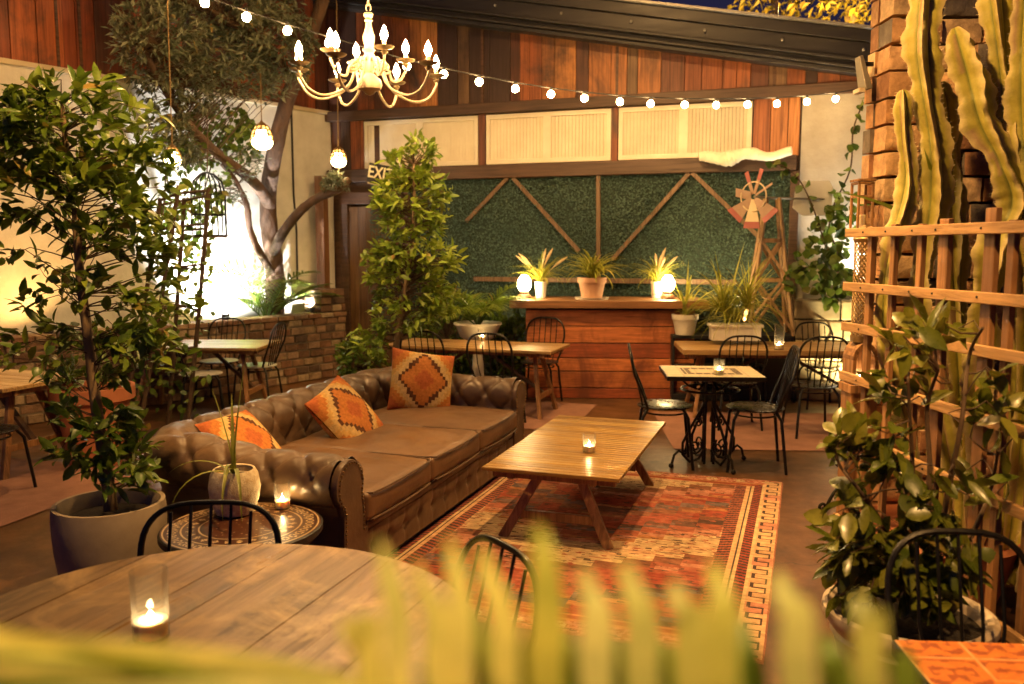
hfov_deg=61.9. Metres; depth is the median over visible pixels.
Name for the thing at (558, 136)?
louvred shutter
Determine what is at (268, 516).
bistro chair
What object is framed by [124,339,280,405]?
dining table
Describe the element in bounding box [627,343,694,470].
bistro chair
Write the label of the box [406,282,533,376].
potted plant
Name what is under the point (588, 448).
candle glass
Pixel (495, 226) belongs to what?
hedge panel
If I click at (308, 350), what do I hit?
brick planter wall
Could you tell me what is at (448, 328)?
shrub
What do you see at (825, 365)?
bistro chair
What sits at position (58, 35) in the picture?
wall
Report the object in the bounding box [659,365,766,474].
mosaic table
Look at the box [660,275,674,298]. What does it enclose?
table lamp
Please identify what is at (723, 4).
sky
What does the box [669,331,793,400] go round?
table
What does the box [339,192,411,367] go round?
exit door
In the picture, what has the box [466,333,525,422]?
bistro chair
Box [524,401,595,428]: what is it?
floor mat
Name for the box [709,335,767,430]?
bistro chair
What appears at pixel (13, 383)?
dining table
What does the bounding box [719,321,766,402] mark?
bistro chair
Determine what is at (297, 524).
side table
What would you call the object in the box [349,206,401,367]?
door leaf
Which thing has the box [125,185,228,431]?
rustic obelisk
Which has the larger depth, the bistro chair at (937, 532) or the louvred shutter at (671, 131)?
the louvred shutter at (671, 131)
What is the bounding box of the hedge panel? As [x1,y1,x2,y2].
[369,171,790,374]
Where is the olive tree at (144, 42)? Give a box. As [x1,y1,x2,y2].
[101,0,351,314]
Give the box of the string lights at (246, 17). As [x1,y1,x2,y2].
[200,0,854,107]
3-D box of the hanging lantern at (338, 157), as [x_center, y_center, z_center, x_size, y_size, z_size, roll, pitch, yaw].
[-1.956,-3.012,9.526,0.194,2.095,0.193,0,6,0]
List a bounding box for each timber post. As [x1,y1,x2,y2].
[314,176,329,288]
[786,171,799,339]
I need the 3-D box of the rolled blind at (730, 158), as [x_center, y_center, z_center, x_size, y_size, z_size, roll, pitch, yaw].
[2.651,-2.116,9.743,1.044,0.210,0.186,2,7,19]
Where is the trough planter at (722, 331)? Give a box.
[669,242,802,345]
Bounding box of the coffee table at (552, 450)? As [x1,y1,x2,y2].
[482,415,665,548]
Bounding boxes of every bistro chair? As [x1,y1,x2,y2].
[0,424,36,486]
[137,500,281,555]
[171,341,224,420]
[194,317,245,403]
[232,322,286,405]
[399,330,444,355]
[460,534,531,683]
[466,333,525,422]
[518,317,564,406]
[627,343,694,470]
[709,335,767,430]
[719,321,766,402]
[722,345,799,474]
[782,336,847,438]
[793,321,840,409]
[884,528,1023,642]
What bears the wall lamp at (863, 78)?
attached to the brick pillar
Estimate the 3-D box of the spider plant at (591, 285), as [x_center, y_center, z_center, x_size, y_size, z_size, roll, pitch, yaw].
[0.908,-0.782,9.649,0.919,0.597,0.849,0,6,0]
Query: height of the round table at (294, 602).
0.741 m
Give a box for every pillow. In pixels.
[194,410,281,448]
[304,375,382,438]
[387,347,454,409]
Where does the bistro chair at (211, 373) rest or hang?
on the ground at (26, 554)
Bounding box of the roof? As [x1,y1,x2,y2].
[313,0,873,76]
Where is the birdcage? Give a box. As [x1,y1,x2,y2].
[190,115,227,237]
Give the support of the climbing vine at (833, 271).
attached to the wall at (826, 134)
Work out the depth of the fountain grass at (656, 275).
9.86 m
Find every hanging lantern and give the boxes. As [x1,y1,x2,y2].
[164,0,181,165]
[250,45,273,149]
[330,0,346,167]
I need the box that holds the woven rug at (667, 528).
[390,471,782,661]
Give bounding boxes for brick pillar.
[855,0,1021,527]
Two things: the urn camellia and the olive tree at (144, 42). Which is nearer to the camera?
the urn camellia
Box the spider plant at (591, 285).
[562,248,630,299]
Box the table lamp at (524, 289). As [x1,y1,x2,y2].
[518,275,531,298]
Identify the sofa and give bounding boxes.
[144,366,525,553]
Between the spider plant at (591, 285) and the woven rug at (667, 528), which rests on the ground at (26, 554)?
the woven rug at (667, 528)
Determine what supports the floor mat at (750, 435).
on the ground at (26, 554)
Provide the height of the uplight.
0.120 m
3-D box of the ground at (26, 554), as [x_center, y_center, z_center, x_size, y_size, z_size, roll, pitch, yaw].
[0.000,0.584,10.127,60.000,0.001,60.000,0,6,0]
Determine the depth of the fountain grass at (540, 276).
9.86 m
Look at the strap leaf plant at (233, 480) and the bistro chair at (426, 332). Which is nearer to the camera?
the strap leaf plant at (233, 480)
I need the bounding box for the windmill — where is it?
[728,168,832,335]
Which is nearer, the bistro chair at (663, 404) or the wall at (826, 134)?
the bistro chair at (663, 404)
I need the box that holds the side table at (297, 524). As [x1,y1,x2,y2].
[157,502,322,551]
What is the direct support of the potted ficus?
on the ground at (26, 554)
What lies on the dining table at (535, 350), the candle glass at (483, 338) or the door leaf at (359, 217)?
the candle glass at (483, 338)
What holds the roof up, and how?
attached to the back wall at (564, 63)
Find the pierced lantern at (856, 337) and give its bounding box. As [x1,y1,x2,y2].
[850,224,878,342]
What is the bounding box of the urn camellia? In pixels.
[803,293,1023,683]
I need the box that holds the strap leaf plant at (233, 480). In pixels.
[172,360,260,520]
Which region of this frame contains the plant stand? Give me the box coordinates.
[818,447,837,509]
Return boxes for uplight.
[221,313,229,319]
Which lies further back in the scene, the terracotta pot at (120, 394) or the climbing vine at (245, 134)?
the climbing vine at (245, 134)
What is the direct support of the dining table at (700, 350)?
on the ground at (26, 554)
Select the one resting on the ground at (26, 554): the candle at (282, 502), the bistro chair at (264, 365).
the bistro chair at (264, 365)
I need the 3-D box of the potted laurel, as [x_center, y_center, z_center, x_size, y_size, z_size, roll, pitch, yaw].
[-0.941,-0.534,7.717,1.109,2.757,0.843,0,6,0]
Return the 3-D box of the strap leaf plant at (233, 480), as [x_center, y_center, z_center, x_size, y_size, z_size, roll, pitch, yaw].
[-1.387,0.448,3.875,0.422,0.734,0.404,0,6,0]
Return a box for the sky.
[650,0,872,24]
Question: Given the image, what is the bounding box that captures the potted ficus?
[0,62,206,574]
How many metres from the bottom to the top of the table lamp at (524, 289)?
0.272 m
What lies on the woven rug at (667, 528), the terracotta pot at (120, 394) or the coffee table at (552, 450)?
the coffee table at (552, 450)
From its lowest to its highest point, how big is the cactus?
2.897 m
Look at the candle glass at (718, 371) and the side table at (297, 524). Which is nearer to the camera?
the side table at (297, 524)
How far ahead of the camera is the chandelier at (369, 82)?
5.10 m
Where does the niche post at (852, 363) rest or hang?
on the ground at (26, 554)
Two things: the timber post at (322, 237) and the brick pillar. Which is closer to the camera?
the brick pillar
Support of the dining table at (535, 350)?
on the floor mat at (549, 412)
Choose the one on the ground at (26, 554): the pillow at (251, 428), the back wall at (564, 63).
the back wall at (564, 63)
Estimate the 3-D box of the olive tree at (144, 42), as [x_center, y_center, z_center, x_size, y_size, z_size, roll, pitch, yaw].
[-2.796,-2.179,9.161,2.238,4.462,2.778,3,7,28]
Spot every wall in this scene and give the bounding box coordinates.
[0,0,334,334]
[0,288,346,425]
[325,0,864,376]
[795,93,870,301]
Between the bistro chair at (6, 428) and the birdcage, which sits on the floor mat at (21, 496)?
the bistro chair at (6, 428)
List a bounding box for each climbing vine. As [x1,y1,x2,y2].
[134,100,263,286]
[765,97,869,312]
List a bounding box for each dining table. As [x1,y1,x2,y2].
[0,369,84,479]
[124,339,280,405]
[384,338,569,419]
[674,341,849,417]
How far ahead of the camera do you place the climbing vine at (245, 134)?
9.60 m
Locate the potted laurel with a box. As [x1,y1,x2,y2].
[346,127,468,368]
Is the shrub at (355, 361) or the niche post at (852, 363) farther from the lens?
the shrub at (355, 361)
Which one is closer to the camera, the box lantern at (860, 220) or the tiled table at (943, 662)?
the tiled table at (943, 662)
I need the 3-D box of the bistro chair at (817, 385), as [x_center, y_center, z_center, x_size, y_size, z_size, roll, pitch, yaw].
[2.720,0.386,7.675,0.464,0.939,0.516,0,6,0]
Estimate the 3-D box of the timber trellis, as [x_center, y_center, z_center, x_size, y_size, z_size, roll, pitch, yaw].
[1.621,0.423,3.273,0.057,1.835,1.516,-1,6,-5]
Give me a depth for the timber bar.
9.57 m
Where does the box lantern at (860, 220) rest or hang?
attached to the brick pillar
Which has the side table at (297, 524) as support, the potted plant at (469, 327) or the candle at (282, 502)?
the candle at (282, 502)
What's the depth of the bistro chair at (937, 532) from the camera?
2.52 m
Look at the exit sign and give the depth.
9.53 m
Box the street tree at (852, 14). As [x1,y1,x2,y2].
[728,0,873,23]
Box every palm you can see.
[0,523,920,683]
[199,259,340,315]
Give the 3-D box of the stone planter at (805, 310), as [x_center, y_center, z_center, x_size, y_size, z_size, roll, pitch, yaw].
[4.442,0.107,9.345,2.591,1.122,0.530,2,7,19]
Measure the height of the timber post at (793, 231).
2.560 m
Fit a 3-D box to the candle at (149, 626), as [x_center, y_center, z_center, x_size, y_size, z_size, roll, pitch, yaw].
[-0.893,0.645,2.105,0.091,0.172,0.091,0,6,0]
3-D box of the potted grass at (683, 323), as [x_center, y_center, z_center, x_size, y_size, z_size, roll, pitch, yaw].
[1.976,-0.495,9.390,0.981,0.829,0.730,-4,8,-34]
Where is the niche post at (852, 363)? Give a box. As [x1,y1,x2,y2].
[834,342,878,583]
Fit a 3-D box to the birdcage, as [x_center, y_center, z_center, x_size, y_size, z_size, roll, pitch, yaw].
[-2.919,-1.596,8.174,0.332,1.184,0.332,5,8,37]
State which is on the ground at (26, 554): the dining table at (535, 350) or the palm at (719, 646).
the palm at (719, 646)
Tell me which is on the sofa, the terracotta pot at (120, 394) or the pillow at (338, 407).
the pillow at (338, 407)
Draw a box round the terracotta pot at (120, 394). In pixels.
[40,318,135,465]
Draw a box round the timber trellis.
[833,207,1023,643]
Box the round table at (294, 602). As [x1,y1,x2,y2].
[0,544,475,683]
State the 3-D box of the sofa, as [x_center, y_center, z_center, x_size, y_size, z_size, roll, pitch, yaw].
[-0.971,0.711,5.654,1.382,0.738,2.952,2,7,19]
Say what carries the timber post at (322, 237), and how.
on the ground at (26, 554)
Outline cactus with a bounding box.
[839,0,1023,603]
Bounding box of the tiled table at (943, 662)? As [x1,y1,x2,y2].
[891,640,1023,683]
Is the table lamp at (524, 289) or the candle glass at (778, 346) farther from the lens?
the table lamp at (524, 289)
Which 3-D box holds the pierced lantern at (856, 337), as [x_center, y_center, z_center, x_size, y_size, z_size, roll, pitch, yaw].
[1.696,-0.283,4.114,0.116,0.565,0.116,0,6,0]
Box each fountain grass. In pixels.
[513,248,573,297]
[626,248,679,297]
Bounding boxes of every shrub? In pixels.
[333,332,391,375]
[412,281,479,374]
[470,306,525,379]
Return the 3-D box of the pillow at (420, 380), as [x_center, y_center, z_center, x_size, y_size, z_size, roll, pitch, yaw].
[-0.703,0.315,6.624,0.500,0.500,0.188,9,-20,-17]
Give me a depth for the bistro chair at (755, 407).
6.50 m
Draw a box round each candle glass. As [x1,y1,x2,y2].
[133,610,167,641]
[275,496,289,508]
[478,335,485,340]
[583,442,594,452]
[714,367,723,374]
[774,343,783,348]
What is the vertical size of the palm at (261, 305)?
0.822 m
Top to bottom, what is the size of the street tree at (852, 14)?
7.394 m
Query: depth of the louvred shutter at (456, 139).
11.24 m
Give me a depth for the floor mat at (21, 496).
6.01 m
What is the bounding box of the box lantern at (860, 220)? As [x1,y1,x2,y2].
[849,179,875,227]
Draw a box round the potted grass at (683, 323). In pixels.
[646,261,715,334]
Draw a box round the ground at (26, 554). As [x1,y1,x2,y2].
[0,370,1016,683]
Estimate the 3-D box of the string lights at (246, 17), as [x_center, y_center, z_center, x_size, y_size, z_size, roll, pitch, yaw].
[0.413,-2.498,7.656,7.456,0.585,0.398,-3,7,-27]
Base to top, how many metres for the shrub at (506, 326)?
1.053 m
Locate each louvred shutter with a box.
[364,116,477,168]
[486,108,611,164]
[618,101,752,159]
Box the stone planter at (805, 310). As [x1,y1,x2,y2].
[791,298,864,400]
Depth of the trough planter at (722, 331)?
8.77 m
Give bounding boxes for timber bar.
[509,296,709,398]
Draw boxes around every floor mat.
[0,457,130,526]
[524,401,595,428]
[653,412,838,450]
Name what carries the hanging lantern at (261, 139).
hanging from the olive tree at (144, 42)
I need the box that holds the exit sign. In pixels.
[367,163,392,184]
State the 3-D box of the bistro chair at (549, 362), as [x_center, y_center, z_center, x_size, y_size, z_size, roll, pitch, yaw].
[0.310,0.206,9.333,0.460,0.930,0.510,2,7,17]
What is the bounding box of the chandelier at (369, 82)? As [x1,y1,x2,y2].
[289,0,444,107]
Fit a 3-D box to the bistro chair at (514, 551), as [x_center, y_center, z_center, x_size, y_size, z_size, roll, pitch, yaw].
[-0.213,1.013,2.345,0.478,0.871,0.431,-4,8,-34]
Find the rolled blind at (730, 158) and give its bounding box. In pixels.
[698,146,791,166]
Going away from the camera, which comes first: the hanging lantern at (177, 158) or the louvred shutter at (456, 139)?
the hanging lantern at (177, 158)
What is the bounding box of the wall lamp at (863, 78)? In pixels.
[853,55,873,94]
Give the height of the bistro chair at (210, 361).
0.912 m

